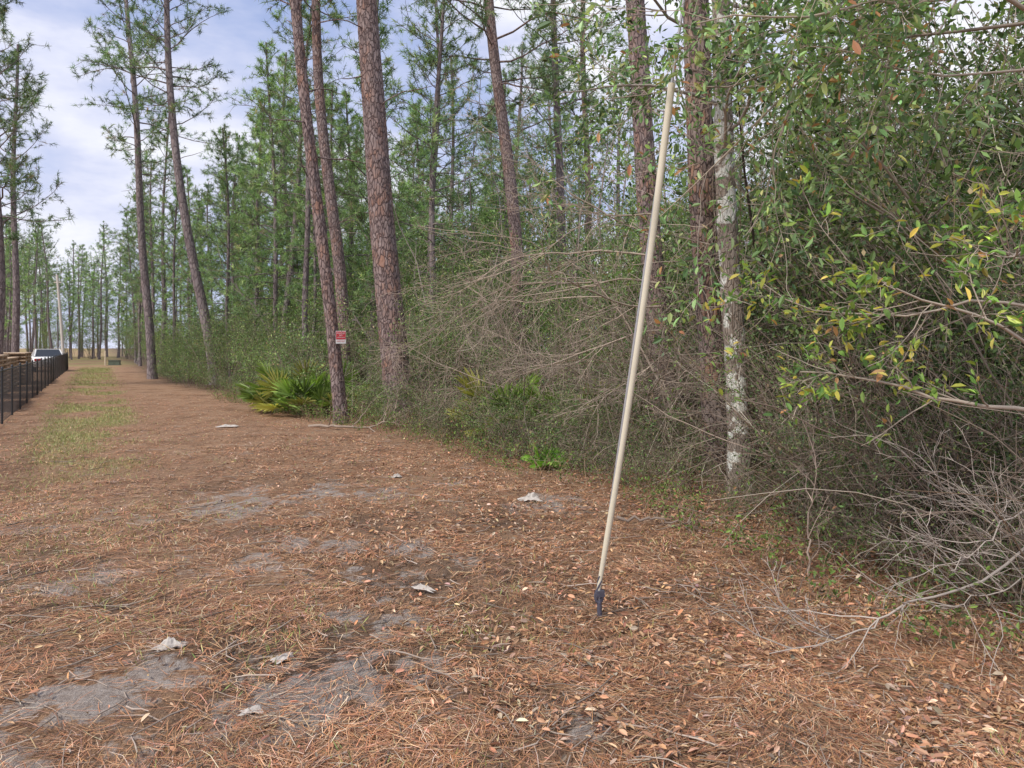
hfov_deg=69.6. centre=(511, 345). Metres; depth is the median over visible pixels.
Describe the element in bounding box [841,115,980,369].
evergreen shrub
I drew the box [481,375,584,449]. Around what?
shrub
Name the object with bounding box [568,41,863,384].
hardwood tree
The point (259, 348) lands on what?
grey green shrub
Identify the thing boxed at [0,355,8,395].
lumber stack
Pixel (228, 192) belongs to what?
pine tree
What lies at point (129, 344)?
evergreen shrub
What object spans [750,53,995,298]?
evergreen shrub
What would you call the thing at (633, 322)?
evergreen shrub
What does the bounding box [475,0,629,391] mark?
pine tree
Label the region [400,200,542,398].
evergreen shrub
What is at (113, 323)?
pine tree
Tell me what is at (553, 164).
pine tree
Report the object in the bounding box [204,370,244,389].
shrub
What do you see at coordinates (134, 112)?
pine tree
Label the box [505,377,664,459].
bramble shrub
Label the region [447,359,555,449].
bramble shrub
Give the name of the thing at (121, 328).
pine tree
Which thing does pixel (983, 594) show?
dead branch
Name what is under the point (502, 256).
hardwood tree
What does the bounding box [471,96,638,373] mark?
hardwood tree
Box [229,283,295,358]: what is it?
evergreen shrub
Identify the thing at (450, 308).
evergreen shrub
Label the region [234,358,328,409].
saw palmetto
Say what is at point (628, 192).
pine tree
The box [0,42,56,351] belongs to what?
pine tree
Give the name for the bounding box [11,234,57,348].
pine tree
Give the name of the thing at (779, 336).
arching shrub
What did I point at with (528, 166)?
pine tree
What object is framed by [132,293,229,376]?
grey green shrub
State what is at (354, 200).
pine tree
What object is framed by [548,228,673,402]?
evergreen shrub
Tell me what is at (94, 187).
sky
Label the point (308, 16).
pine tree
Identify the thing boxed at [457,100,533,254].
pine tree
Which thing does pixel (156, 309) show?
pine tree
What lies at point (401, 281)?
evergreen shrub
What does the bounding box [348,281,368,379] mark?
evergreen shrub
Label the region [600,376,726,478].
shrub
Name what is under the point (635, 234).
evergreen shrub
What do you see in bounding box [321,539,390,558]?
dead branch
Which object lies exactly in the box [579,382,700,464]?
bramble shrub
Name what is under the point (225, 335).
evergreen shrub
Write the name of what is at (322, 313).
evergreen shrub
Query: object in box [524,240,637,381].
evergreen shrub
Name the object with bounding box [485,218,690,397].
evergreen shrub
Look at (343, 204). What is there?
pine tree
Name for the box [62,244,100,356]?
pine tree
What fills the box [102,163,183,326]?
pine tree
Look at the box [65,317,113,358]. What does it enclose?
evergreen shrub
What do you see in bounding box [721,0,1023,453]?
evergreen shrub
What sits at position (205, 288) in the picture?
pine tree
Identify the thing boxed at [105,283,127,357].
pine tree
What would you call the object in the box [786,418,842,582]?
dead branch
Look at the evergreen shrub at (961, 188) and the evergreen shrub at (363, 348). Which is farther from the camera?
the evergreen shrub at (363, 348)
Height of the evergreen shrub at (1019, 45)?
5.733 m
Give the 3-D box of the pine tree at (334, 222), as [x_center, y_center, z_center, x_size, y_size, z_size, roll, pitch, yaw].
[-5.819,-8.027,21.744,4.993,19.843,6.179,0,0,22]
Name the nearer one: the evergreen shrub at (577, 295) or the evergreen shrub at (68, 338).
the evergreen shrub at (577, 295)
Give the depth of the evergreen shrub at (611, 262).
15.09 m
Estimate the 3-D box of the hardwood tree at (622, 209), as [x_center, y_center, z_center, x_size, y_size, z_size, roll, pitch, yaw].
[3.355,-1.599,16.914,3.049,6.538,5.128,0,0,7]
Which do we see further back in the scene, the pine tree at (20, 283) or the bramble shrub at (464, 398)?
the pine tree at (20, 283)
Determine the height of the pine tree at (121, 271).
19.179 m
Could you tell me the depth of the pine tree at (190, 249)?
29.88 m
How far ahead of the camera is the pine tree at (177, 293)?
63.79 m
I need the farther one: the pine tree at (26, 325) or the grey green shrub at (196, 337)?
the pine tree at (26, 325)
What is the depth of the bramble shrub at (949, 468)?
6.17 m
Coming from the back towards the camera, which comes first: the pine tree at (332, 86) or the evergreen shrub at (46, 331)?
the evergreen shrub at (46, 331)
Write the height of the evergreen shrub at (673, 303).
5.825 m
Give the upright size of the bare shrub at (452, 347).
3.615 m
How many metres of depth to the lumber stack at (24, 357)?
30.27 m
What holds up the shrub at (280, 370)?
on the ground at (134, 382)
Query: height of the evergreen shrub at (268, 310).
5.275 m
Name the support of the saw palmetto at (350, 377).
on the ground at (134, 382)
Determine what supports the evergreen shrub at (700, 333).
on the ground at (134, 382)
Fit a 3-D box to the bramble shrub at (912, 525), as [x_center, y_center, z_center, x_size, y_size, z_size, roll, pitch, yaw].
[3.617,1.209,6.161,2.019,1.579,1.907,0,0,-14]
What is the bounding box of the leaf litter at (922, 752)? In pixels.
[0,432,1023,767]
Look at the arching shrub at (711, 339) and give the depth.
10.73 m
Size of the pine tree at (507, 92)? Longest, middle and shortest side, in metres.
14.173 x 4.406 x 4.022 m
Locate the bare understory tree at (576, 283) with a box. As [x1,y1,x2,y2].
[361,75,697,486]
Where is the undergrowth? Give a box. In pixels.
[207,382,1023,678]
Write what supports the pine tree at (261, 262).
on the ground at (134, 382)
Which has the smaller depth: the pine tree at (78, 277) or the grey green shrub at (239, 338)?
the grey green shrub at (239, 338)
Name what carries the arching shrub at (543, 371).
on the ground at (134, 382)
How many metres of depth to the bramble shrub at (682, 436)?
9.18 m
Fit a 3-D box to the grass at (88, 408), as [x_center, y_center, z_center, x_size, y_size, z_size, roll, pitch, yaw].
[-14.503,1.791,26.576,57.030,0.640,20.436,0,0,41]
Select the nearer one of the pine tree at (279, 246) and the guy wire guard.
the guy wire guard
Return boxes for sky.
[0,0,1023,347]
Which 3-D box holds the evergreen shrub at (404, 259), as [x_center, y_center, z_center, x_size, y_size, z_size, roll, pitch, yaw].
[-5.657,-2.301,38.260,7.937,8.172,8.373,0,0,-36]
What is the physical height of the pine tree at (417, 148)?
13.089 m
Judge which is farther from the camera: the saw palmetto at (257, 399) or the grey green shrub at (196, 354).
the grey green shrub at (196, 354)
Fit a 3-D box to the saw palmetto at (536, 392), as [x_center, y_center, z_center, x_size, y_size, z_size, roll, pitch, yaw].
[0.935,1.087,12.296,2.171,1.173,1.955,0,0,-39]
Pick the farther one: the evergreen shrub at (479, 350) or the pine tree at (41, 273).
the pine tree at (41, 273)
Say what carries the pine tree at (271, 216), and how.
on the ground at (134, 382)
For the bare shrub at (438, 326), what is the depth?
16.60 m
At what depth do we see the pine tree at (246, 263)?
56.86 m
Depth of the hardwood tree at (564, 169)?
31.57 m
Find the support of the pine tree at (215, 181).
on the ground at (134, 382)
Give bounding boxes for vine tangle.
[247,0,1023,635]
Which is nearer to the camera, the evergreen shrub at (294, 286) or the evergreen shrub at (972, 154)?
the evergreen shrub at (972, 154)
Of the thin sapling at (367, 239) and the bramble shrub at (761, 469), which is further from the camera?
the thin sapling at (367, 239)
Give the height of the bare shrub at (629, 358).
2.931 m
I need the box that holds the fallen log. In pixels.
[581,436,696,466]
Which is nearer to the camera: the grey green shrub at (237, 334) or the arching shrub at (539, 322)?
the arching shrub at (539, 322)
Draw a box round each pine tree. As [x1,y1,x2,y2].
[0,0,74,354]
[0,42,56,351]
[3,214,33,351]
[4,213,33,340]
[4,225,36,351]
[4,229,33,338]
[4,238,31,351]
[4,246,30,311]
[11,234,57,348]
[19,239,46,351]
[20,222,59,348]
[20,238,50,351]
[21,218,58,354]
[21,218,71,348]
[27,282,55,348]
[28,232,56,348]
[30,260,57,343]
[31,279,54,346]
[36,264,56,348]
[40,264,78,348]
[52,240,91,347]
[54,263,85,359]
[60,274,83,357]
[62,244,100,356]
[64,252,97,358]
[70,0,234,384]
[72,0,228,378]
[72,251,91,356]
[73,261,110,357]
[77,271,110,342]
[78,272,104,358]
[79,221,121,356]
[81,232,119,358]
[82,257,111,356]
[94,280,121,348]
[99,210,156,362]
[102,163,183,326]
[103,247,131,357]
[105,179,167,354]
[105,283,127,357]
[110,186,171,365]
[113,263,136,356]
[113,299,128,355]
[117,109,201,364]
[120,201,161,317]
[120,222,164,363]
[122,274,138,319]
[130,272,168,340]
[131,168,221,364]
[150,256,183,343]
[155,241,192,338]
[158,200,223,354]
[158,227,205,322]
[159,165,219,356]
[169,179,230,293]
[170,195,225,363]
[178,127,270,366]
[182,243,225,324]
[185,124,273,381]
[188,234,226,327]
[191,131,268,375]
[199,37,333,365]
[208,91,300,326]
[212,211,254,321]
[214,111,312,325]
[215,195,236,302]
[216,182,271,315]
[221,174,284,296]
[222,214,270,322]
[224,0,356,331]
[230,94,305,285]
[239,216,272,289]
[246,0,365,366]
[246,51,315,287]
[247,151,311,278]
[258,0,358,387]
[258,148,363,362]
[263,176,320,321]
[268,0,365,424]
[269,142,320,278]
[276,84,366,373]
[289,88,407,318]
[292,82,368,286]
[295,0,435,391]
[313,0,438,423]
[332,149,368,366]
[334,125,368,273]
[360,0,501,397]
[388,0,498,284]
[391,96,473,309]
[392,174,415,255]
[393,158,441,288]
[393,179,414,272]
[399,51,505,279]
[411,0,620,381]
[423,170,456,264]
[435,168,456,259]
[440,179,473,265]
[454,180,480,245]
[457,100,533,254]
[460,67,547,282]
[468,36,573,360]
[468,185,499,262]
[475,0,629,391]
[480,142,536,265]
[481,166,529,273]
[499,148,556,360]
[513,63,593,289]
[531,0,674,386]
[537,164,582,279]
[541,133,612,289]
[553,60,666,376]
[599,0,682,430]
[605,187,636,337]
[679,0,726,478]
[712,18,778,251]
[735,157,753,320]
[751,109,805,284]
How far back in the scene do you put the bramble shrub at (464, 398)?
12.46 m
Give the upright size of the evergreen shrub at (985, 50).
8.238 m
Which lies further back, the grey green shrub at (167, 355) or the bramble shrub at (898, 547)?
the grey green shrub at (167, 355)
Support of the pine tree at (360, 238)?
on the ground at (134, 382)
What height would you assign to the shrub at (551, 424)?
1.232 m
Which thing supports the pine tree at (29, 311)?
on the ground at (134, 382)
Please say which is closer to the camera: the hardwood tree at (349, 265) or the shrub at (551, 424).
the shrub at (551, 424)
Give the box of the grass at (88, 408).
[0,366,1023,767]
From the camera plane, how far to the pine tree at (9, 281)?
58.70 m
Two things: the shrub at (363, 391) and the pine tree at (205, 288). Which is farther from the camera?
the pine tree at (205, 288)
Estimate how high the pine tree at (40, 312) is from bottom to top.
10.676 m
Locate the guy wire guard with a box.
[594,0,684,617]
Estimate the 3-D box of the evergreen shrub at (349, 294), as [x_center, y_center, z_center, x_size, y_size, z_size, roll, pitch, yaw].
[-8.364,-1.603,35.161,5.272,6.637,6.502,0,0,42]
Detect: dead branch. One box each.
[308,380,411,431]
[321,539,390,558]
[616,500,703,533]
[660,547,1023,687]
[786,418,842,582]
[819,464,1023,697]
[829,399,1023,607]
[920,454,1023,558]
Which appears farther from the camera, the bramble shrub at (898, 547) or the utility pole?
the utility pole
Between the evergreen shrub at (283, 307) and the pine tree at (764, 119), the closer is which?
the pine tree at (764, 119)
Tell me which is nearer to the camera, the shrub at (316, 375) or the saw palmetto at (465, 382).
the saw palmetto at (465, 382)
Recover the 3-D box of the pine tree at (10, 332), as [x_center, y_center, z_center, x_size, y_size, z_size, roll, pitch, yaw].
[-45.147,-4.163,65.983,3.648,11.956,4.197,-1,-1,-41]
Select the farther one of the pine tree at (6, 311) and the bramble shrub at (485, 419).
the pine tree at (6, 311)
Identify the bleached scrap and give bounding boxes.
[152,636,187,651]
[217,424,237,426]
[238,705,263,715]
[270,652,293,663]
[411,583,435,592]
[517,492,542,501]
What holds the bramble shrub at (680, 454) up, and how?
on the ground at (134, 382)
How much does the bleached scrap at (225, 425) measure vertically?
0.054 m
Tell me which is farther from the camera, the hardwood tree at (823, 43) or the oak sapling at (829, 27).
the hardwood tree at (823, 43)
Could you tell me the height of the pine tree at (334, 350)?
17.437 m
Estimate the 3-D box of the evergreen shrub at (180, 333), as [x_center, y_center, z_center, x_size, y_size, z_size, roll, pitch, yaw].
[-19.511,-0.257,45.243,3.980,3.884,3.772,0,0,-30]
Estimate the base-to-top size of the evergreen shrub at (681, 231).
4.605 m
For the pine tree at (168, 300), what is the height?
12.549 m
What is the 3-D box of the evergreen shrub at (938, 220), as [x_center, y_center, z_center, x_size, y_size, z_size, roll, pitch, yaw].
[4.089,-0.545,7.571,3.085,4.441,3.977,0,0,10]
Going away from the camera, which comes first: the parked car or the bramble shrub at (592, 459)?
the bramble shrub at (592, 459)
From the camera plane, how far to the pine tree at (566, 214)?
53.33 m
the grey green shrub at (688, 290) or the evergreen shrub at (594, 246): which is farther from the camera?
the evergreen shrub at (594, 246)
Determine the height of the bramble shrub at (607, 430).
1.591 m
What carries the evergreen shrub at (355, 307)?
on the ground at (134, 382)
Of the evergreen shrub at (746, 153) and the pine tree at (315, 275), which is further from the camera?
the pine tree at (315, 275)
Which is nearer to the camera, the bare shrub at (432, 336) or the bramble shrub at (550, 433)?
the bramble shrub at (550, 433)
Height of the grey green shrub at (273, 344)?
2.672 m
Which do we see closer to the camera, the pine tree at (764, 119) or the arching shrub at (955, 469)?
the arching shrub at (955, 469)
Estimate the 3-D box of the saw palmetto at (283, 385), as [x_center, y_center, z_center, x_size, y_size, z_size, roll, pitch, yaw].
[-4.976,1.044,16.972,1.866,1.119,2.072,0,0,28]
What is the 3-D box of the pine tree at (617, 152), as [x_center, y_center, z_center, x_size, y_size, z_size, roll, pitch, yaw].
[4.811,-6.192,36.194,5.637,16.086,4.909,0,0,27]
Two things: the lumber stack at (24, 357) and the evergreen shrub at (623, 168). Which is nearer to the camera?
the evergreen shrub at (623, 168)
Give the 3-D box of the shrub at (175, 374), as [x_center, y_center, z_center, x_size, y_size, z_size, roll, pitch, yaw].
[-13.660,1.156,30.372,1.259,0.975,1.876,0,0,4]
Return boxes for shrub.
[20,324,54,351]
[21,306,87,348]
[44,310,87,357]
[63,309,114,357]
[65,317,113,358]
[90,306,168,358]
[103,321,133,351]
[113,329,144,359]
[122,328,143,355]
[123,314,167,363]
[125,317,171,364]
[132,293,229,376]
[133,304,199,364]
[133,323,192,374]
[135,305,186,361]
[137,325,190,362]
[149,297,261,385]
[151,324,187,378]
[151,356,189,382]
[156,332,190,372]
[158,288,257,377]
[158,325,205,381]
[160,355,225,386]
[161,364,195,382]
[163,330,201,381]
[164,320,199,362]
[168,341,206,383]
[175,329,230,380]
[179,298,222,373]
[179,305,276,388]
[182,315,263,378]
[184,365,227,388]
[195,297,325,380]
[196,309,272,375]
[197,293,266,374]
[198,318,299,386]
[199,304,290,378]
[203,331,261,377]
[204,324,238,384]
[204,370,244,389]
[211,310,301,385]
[214,297,268,381]
[214,369,256,388]
[221,317,299,390]
[222,375,252,396]
[226,285,327,374]
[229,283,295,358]
[229,291,324,370]
[229,323,302,375]
[231,266,322,364]
[234,267,370,373]
[235,322,293,380]
[238,315,323,372]
[248,333,315,381]
[249,346,316,382]
[256,274,381,383]
[258,263,362,340]
[258,290,379,379]
[263,278,367,356]
[264,314,379,410]
[266,285,353,377]
[274,280,357,372]
[277,290,376,378]
[282,256,428,389]
[284,366,369,386]
[285,275,369,369]
[286,343,368,412]
[300,229,565,413]
[310,118,770,441]
[315,309,382,396]
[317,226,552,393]
[317,241,417,338]
[319,241,466,378]
[321,226,417,356]
[328,262,629,405]
[340,295,503,418]
[341,213,477,383]
[343,332,428,406]
[345,376,433,420]
[346,374,382,420]
[347,263,422,374]
[348,265,523,416]
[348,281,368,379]
[350,282,476,391]
[351,372,428,427]
[352,220,425,297]
[353,331,445,419]
[354,220,488,308]
[355,226,490,343]
[358,361,381,408]
[359,281,503,412]
[360,274,498,407]
[364,245,506,360]
[365,271,532,425]
[365,294,486,392]
[369,278,483,400]
[371,251,544,376]
[375,329,466,405]
[377,272,522,409]
[377,348,495,431]
[378,181,641,402]
[386,216,693,423]
[387,291,528,405]
[389,388,455,434]
[394,350,541,440]
[396,203,493,294]
[397,227,674,417]
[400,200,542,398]
[400,248,571,377]
[405,394,447,427]
[406,281,530,393]
[408,185,637,385]
[408,285,495,405]
[411,368,514,439]
[411,372,495,428]
[413,359,510,425]
[414,385,475,438]
[418,236,626,401]
[419,199,589,389]
[422,402,470,442]
[429,298,528,389]
[438,392,534,446]
[445,109,784,437]
[446,378,552,450]
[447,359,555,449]
[451,234,578,385]
[453,212,771,414]
[453,359,555,440]
[455,371,554,395]
[462,368,607,456]
[469,397,549,458]
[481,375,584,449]
[484,390,573,460]
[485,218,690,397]
[489,198,761,439]
[493,155,978,481]
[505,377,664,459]
[506,224,647,401]
[506,228,605,384]
[507,223,741,408]
[510,403,611,457]
[512,389,615,465]
[519,0,1023,468]
[519,386,620,471]
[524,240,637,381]
[529,373,640,453]
[530,217,748,398]
[530,356,691,456]
[531,386,640,464]
[532,334,650,425]
[535,123,856,455]
[538,374,693,472]
[541,131,1022,541]
[542,313,651,414]
[545,244,890,472]
[545,413,659,481]
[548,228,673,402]
[556,160,686,392]
[564,84,782,412]
[574,176,897,454]
[577,118,785,411]
[578,254,698,414]
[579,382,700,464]
[586,181,778,402]
[587,407,688,485]
[590,149,948,463]
[592,0,1023,386]
[595,415,714,494]
[600,154,985,424]
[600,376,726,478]
[608,393,766,473]
[610,203,755,397]
[644,135,1022,490]
[645,249,895,456]
[648,37,1022,441]
[648,119,989,464]
[652,197,803,435]
[652,436,704,476]
[653,428,701,473]
[660,86,1004,467]
[661,154,814,418]
[664,0,1023,388]
[666,295,975,516]
[668,171,880,273]
[669,82,1023,559]
[671,235,1004,542]
[685,342,1013,559]
[686,459,781,522]
[691,441,759,483]
[693,109,988,445]
[696,182,1023,551]
[703,0,1023,400]
[716,449,778,504]
[718,338,961,535]
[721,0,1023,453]
[724,446,782,484]
[727,73,1023,501]
[734,12,1023,390]
[735,0,1023,451]
[740,42,1023,406]
[740,187,843,420]
[741,147,959,427]
[750,45,1023,503]
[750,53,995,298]
[750,370,958,509]
[753,453,934,565]
[758,261,990,467]
[766,0,1023,279]
[771,66,1023,472]
[778,104,1023,520]
[780,4,1023,432]
[781,438,1023,607]
[797,275,1023,625]
[803,103,1023,503]
[806,416,1013,560]
[817,4,1023,219]
[821,193,1023,531]
[836,30,1023,235]
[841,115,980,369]
[869,377,1023,555]
[877,261,1023,567]
[886,464,1023,616]
[896,400,1023,622]
[919,173,1023,512]
[948,12,1023,168]
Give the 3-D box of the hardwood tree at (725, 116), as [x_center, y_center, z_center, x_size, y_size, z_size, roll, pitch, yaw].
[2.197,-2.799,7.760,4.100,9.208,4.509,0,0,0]
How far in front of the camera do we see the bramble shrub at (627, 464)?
8.51 m
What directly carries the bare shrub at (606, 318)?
on the ground at (134, 382)
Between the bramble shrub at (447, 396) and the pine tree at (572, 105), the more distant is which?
the pine tree at (572, 105)
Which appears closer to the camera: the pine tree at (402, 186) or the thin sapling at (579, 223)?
the thin sapling at (579, 223)
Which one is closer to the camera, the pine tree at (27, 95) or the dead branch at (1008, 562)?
the dead branch at (1008, 562)
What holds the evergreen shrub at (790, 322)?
on the ground at (134, 382)
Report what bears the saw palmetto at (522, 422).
on the ground at (134, 382)
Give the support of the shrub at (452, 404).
on the ground at (134, 382)
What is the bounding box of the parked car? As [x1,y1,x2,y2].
[31,349,61,371]
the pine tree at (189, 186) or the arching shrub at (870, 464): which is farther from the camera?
the pine tree at (189, 186)
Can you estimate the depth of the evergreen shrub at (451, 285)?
24.73 m
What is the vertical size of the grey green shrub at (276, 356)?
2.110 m
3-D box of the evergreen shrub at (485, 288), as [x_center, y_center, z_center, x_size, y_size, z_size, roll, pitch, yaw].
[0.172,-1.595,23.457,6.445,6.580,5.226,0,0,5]
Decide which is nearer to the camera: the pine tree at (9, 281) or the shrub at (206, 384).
the shrub at (206, 384)
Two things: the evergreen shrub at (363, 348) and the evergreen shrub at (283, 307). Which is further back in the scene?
the evergreen shrub at (283, 307)
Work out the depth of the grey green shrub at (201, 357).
30.06 m
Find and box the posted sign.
[336,331,345,343]
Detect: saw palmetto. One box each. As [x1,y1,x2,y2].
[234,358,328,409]
[239,373,302,413]
[252,368,346,414]
[278,360,371,410]
[285,377,353,414]
[444,367,542,435]
[484,381,575,423]
[487,403,550,449]
[499,378,622,439]
[522,444,568,468]
[554,403,628,454]
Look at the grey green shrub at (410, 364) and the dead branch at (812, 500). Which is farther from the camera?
the grey green shrub at (410, 364)
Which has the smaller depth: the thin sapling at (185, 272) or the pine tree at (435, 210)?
the thin sapling at (185, 272)
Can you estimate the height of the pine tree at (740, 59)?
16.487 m
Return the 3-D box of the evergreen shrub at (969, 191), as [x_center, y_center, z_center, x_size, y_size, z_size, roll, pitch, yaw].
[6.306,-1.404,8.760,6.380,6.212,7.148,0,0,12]
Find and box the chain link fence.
[0,352,67,423]
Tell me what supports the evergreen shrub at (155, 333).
on the ground at (134, 382)
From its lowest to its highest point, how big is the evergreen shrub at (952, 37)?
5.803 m
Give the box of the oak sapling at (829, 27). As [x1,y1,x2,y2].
[526,0,1023,447]
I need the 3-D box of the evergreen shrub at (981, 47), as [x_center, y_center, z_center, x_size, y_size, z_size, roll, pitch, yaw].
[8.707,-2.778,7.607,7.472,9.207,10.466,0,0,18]
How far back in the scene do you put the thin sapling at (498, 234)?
24.36 m
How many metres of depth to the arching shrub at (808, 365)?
7.07 m
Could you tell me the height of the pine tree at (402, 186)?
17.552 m
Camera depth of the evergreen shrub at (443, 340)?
17.98 m
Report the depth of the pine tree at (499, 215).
36.27 m
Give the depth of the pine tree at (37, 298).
93.11 m
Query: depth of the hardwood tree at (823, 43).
11.20 m
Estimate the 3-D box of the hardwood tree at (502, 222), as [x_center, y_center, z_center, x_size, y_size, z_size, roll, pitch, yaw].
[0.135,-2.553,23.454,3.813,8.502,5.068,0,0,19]
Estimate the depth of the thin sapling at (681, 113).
14.84 m
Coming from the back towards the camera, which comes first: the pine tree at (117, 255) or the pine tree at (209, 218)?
the pine tree at (117, 255)
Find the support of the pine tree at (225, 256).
on the ground at (134, 382)
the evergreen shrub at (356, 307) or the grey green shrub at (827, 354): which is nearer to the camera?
the grey green shrub at (827, 354)
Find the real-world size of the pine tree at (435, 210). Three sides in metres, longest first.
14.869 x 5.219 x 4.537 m
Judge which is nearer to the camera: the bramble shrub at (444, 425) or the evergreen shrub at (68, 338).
the bramble shrub at (444, 425)
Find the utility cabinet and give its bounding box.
[108,360,120,364]
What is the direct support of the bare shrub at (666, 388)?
on the ground at (134, 382)
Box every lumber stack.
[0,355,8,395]
[3,352,31,382]
[7,357,18,387]
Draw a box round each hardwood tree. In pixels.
[250,235,302,329]
[290,194,410,368]
[337,182,443,330]
[345,207,470,325]
[346,152,472,312]
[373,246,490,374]
[399,200,498,344]
[402,148,579,382]
[404,165,532,292]
[428,227,485,306]
[444,134,553,291]
[457,133,565,394]
[468,220,543,377]
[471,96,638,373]
[475,184,608,364]
[511,104,624,390]
[526,0,908,493]
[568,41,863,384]
[597,149,696,378]
[599,207,685,385]
[621,129,692,331]
[795,8,1004,279]
[797,41,974,174]
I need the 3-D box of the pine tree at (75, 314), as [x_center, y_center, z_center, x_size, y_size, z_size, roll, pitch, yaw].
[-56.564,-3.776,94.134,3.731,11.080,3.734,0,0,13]
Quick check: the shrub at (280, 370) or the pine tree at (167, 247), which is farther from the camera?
the pine tree at (167, 247)
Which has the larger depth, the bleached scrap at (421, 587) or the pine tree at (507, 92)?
the pine tree at (507, 92)
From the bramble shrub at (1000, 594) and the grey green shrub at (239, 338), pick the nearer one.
the bramble shrub at (1000, 594)
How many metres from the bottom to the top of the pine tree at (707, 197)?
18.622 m
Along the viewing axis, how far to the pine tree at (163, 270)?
44.34 m
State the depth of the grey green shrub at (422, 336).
17.87 m
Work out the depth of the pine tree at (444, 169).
57.75 m
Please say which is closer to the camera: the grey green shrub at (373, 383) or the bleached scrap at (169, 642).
the bleached scrap at (169, 642)
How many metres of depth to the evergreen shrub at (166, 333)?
41.40 m
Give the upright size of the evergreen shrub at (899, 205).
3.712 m
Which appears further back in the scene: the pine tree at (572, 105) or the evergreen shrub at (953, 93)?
the pine tree at (572, 105)
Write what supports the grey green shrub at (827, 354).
on the ground at (134, 382)
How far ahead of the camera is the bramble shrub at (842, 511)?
5.67 m
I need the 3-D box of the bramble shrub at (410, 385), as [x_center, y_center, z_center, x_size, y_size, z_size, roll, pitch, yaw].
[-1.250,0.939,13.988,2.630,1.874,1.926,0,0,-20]
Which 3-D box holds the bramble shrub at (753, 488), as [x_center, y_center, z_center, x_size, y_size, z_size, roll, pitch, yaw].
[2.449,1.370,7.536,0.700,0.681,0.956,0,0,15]
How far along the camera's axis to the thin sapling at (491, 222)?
23.18 m
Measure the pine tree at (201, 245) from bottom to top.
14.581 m
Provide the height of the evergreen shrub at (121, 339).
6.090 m
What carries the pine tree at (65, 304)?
on the ground at (134, 382)
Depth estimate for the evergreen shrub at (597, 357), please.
14.22 m
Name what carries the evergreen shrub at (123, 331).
on the ground at (134, 382)
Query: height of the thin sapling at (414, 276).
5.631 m
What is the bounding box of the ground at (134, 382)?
[0,348,1023,767]
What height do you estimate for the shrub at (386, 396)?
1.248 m
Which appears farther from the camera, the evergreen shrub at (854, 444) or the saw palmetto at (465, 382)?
the saw palmetto at (465, 382)
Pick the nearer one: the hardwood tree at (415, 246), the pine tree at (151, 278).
the hardwood tree at (415, 246)
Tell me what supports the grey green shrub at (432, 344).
on the ground at (134, 382)
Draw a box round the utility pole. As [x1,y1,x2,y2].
[54,275,64,353]
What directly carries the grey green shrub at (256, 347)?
on the ground at (134, 382)
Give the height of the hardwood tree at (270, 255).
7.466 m
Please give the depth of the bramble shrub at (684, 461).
8.93 m
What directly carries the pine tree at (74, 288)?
on the ground at (134, 382)
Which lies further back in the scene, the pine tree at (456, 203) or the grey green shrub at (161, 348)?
the pine tree at (456, 203)
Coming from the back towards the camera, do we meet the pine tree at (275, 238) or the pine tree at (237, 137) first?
the pine tree at (237, 137)
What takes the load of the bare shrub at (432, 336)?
on the ground at (134, 382)
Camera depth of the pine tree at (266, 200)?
43.83 m
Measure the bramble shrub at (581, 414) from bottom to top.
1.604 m
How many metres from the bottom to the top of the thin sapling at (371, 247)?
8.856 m
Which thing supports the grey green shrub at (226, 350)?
on the ground at (134, 382)
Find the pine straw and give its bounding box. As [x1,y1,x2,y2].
[0,394,1023,767]
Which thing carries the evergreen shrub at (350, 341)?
on the ground at (134, 382)
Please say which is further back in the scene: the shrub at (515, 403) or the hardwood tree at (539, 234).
the hardwood tree at (539, 234)
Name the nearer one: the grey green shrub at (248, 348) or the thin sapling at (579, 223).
the thin sapling at (579, 223)
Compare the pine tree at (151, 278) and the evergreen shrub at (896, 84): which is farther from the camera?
the pine tree at (151, 278)
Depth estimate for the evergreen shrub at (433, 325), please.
19.21 m
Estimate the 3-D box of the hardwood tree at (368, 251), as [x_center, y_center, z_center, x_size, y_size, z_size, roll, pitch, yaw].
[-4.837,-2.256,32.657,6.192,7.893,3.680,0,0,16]
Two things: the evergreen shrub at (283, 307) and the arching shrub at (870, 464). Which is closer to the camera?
the arching shrub at (870, 464)
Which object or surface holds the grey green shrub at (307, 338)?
on the ground at (134, 382)
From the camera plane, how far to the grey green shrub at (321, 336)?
22.52 m
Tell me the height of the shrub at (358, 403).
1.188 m
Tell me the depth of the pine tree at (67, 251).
96.36 m
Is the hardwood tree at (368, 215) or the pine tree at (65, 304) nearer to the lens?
the hardwood tree at (368, 215)
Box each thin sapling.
[169,250,234,372]
[204,247,289,365]
[288,223,343,367]
[295,218,377,348]
[341,200,412,326]
[350,150,405,380]
[393,204,448,398]
[404,220,429,395]
[459,123,483,273]
[467,79,510,351]
[474,114,527,330]
[489,195,505,318]
[546,102,632,373]
[578,112,626,378]
[601,119,639,267]
[653,48,802,264]
[656,103,696,405]
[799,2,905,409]
[890,0,957,202]
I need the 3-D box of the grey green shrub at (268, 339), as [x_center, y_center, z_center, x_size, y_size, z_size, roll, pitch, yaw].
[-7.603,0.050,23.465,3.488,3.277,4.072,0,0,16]
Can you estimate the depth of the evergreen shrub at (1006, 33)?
7.92 m
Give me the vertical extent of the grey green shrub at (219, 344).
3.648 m
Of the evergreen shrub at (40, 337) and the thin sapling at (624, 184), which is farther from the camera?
the evergreen shrub at (40, 337)
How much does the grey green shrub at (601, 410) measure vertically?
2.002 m
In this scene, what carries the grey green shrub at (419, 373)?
on the ground at (134, 382)
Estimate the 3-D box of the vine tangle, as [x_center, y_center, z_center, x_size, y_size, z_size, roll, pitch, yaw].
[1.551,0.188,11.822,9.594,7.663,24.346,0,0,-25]

